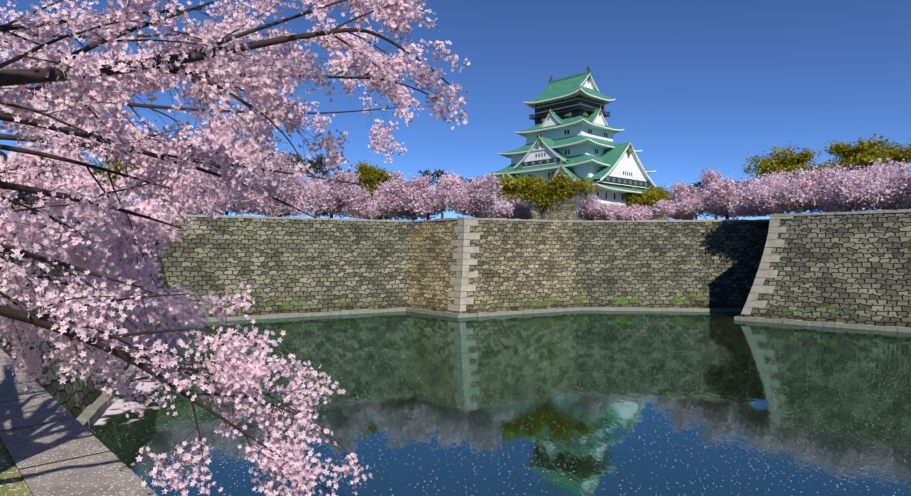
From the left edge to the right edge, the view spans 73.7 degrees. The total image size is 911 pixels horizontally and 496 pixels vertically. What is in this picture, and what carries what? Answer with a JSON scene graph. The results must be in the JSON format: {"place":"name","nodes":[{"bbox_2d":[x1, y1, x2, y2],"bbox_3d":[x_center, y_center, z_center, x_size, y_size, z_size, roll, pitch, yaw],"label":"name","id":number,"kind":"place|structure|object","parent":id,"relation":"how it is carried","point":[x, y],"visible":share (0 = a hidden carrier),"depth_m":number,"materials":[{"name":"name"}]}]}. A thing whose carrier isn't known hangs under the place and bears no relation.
{"place":"outdoors","nodes":[
{"label":"outdoors","id":0,"kind":"place"},
{"bbox_2d":[0,438,31,495],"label":"bank grass","id":1,"kind":"structure","parent":0,"point":[12,482],"depth_m":4.46,"materials":[{"name":"green plant"}]},
{"bbox_2d":[0,348,157,495],"bbox_3d":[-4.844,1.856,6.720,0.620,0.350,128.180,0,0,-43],"label":"footpath","id":2,"kind":"structure","parent":1,"relation":"on","point":[97,467],"depth_m":5.04,"materials":[{"name":"grey concrete"}]},
{"bbox_2d":[0,0,469,495],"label":"cherry tree","id":3,"kind":"object","parent":1,"relation":"on","point":[79,195],"visible":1,"depth_m":4.47,"materials":[{"name":"pink plant"}]},
{"bbox_2d":[0,0,910,220],"label":"sky","id":4,"kind":"structure","parent":0,"point":[695,85],"materials":[{"name":"blue"}]},
{"bbox_2d":[88,310,910,495],"bbox_3d":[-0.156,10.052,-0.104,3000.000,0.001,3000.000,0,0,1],"label":"moat water","id":5,"kind":"structure","parent":0,"point":[620,403],"depth_m":38.43,"materials":[{"name":"green liquid"}]},
{"bbox_2d":[0,160,910,417],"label":"moat stone walls","id":6,"kind":"structure","parent":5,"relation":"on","point":[850,268],"depth_m":96.57,"materials":[{"name":"grey stone"}]},
{"bbox_2d":[0,151,910,222],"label":"wall coping","id":7,"kind":"object","parent":6,"relation":"attached to","point":[4,155],"depth_m":97.73,"materials":[{"name":"grey stone"}]},
{"bbox_2d":[448,216,792,314],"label":"corner quoins","id":8,"kind":"object","parent":6,"relation":"attached to","point":[764,272],"depth_m":92.74,"materials":[{"name":"grey stone"}]},
{"bbox_2d":[76,307,910,428],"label":"stone ledge","id":9,"kind":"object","parent":5,"relation":"in","point":[88,416],"depth_m":89.71,"materials":[{"name":"stone"}]},
{"label":"plateau ground","id":10,"kind":"structure","parent":0,"visible":0},
{"bbox_2d":[17,146,109,191],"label":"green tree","id":11,"kind":"object","parent":10,"relation":"on","point":[94,173],"visible":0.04,"depth_m":124.92,"materials":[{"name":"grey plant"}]},
{"bbox_2d":[94,149,137,203],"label":"young leaf tree","id":12,"kind":"object","parent":10,"relation":"on","point":[116,160],"visible":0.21,"depth_m":117.16,"materials":[{"name":"green plant"}]},
{"bbox_2d":[128,153,216,214],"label":"cherry tree","id":13,"kind":"object","parent":10,"relation":"on","point":[201,209],"visible":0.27,"depth_m":92.05,"materials":[{"name":"pink plant"}]},
{"bbox_2d":[150,134,227,213],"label":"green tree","id":14,"kind":"object","parent":10,"relation":"on","point":[190,145],"depth_m":133.47,"materials":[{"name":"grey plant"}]},
{"bbox_2d":[184,168,269,215],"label":"cherry tree","id":15,"kind":"object","parent":10,"relation":"on","point":[207,189],"visible":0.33,"depth_m":94.22,"materials":[{"name":"pink plant"}]},
{"bbox_2d":[206,147,310,214],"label":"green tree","id":16,"kind":"object","parent":10,"relation":"on","point":[261,162],"visible":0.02,"depth_m":128.03,"materials":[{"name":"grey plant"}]},
{"bbox_2d":[221,143,331,217],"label":"cherry tree","id":17,"kind":"object","parent":10,"relation":"on","point":[290,189],"visible":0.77,"depth_m":97.27,"materials":[{"name":"pink plant"}]},
{"bbox_2d":[285,153,344,217],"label":"bare tree","id":18,"kind":"object","parent":10,"relation":"on","point":[317,165],"visible":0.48,"depth_m":126.07,"materials":[{"name":"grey plant"}]},
{"bbox_2d":[298,163,378,218],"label":"cherry tree","id":19,"kind":"object","parent":10,"relation":"on","point":[338,196],"visible":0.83,"depth_m":100.95,"materials":[{"name":"pink plant"}]},
{"bbox_2d":[353,160,398,200],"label":"young leaf tree","id":20,"kind":"object","parent":10,"relation":"on","point":[372,175],"visible":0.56,"depth_m":125.27,"materials":[{"name":"green plant"}]},
{"bbox_2d":[339,165,423,219],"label":"cherry tree","id":21,"kind":"object","parent":10,"relation":"on","point":[389,198],"visible":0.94,"depth_m":105.17,"materials":[{"name":"pink plant"}]},
{"bbox_2d":[397,170,465,219],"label":"cherry tree","id":22,"kind":"object","parent":10,"relation":"on","point":[427,207],"visible":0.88,"depth_m":104.53,"materials":[{"name":"pink plant"}]},
{"bbox_2d":[405,168,473,217],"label":"bare tree","id":23,"kind":"object","parent":10,"relation":"on","point":[437,172],"visible":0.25,"depth_m":130.03,"materials":[{"name":"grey plant"}]},
{"bbox_2d":[432,172,515,217],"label":"cherry tree","id":24,"kind":"object","parent":10,"relation":"on","point":[477,199],"visible":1,"depth_m":99.71,"materials":[{"name":"pink plant"}]},
{"bbox_2d":[493,185,534,219],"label":"cherry tree","id":25,"kind":"object","parent":10,"relation":"on","point":[519,211],"visible":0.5,"depth_m":116.45,"materials":[{"name":"pink plant"}]},
{"bbox_2d":[486,171,601,218],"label":"young leaf tree","id":26,"kind":"object","parent":10,"relation":"on","point":[541,193],"visible":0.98,"depth_m":107.23,"materials":[{"name":"green plant"}]},
{"bbox_2d":[485,65,668,220],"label":"castle","id":27,"kind":"structure","parent":10,"relation":"on","point":[571,131],"depth_m":172.39,"materials":[{"name":"white paint"}]},
{"bbox_2d":[573,192,618,220],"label":"cherry tree","id":28,"kind":"object","parent":10,"relation":"on","point":[590,209],"visible":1,"depth_m":110.75,"materials":[{"name":"pink plant"}]},
{"bbox_2d":[606,202,659,220],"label":"cherry tree","id":29,"kind":"object","parent":10,"relation":"on","point":[634,212],"visible":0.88,"depth_m":113.35,"materials":[{"name":"pink plant"}]},
{"bbox_2d":[623,183,671,219],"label":"young leaf tree","id":30,"kind":"object","parent":10,"relation":"on","point":[643,198],"visible":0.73,"depth_m":166.13,"materials":[{"name":"green plant"}]},
{"bbox_2d":[651,181,706,219],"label":"cherry tree","id":31,"kind":"object","parent":10,"relation":"on","point":[680,205],"visible":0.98,"depth_m":110.49,"materials":[{"name":"pink plant"}]},
{"bbox_2d":[686,180,705,219],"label":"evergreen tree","id":32,"kind":"object","parent":10,"relation":"on","point":[697,184],"visible":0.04,"depth_m":120.15,"materials":[{"name":"green plant"}]},
{"bbox_2d":[698,177,739,219],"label":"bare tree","id":33,"kind":"object","parent":10,"relation":"on","point":[716,217],"visible":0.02,"depth_m":130.59,"materials":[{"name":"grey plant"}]},
{"bbox_2d":[687,168,761,219],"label":"cherry tree","id":34,"kind":"object","parent":10,"relation":"on","point":[718,195],"visible":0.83,"depth_m":106.89,"materials":[{"name":"pink plant"}]},
{"bbox_2d":[728,166,817,217],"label":"cherry tree","id":35,"kind":"object","parent":10,"relation":"on","point":[774,193],"visible":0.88,"depth_m":93.83,"materials":[{"name":"pink plant"}]},
{"bbox_2d":[738,142,841,210],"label":"young leaf tree","id":36,"kind":"object","parent":10,"relation":"on","point":[779,163],"visible":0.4,"depth_m":121.12,"materials":[{"name":"green plant"}]},
{"bbox_2d":[787,158,910,212],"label":"cherry tree","id":37,"kind":"object","parent":10,"relation":"on","point":[840,190],"visible":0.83,"depth_m":86.77,"materials":[{"name":"pink plant"}]},
{"bbox_2d":[819,133,910,209],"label":"young leaf tree","id":38,"kind":"object","parent":10,"relation":"on","point":[862,153],"visible":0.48,"depth_m":118.03,"materials":[{"name":"green plant"}]},
{"bbox_2d":[856,169,910,209],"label":"cherry tree","id":39,"kind":"object","parent":10,"relation":"on","point":[904,202],"visible":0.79,"depth_m":83.69,"materials":[{"name":"pink plant"}]}
]}

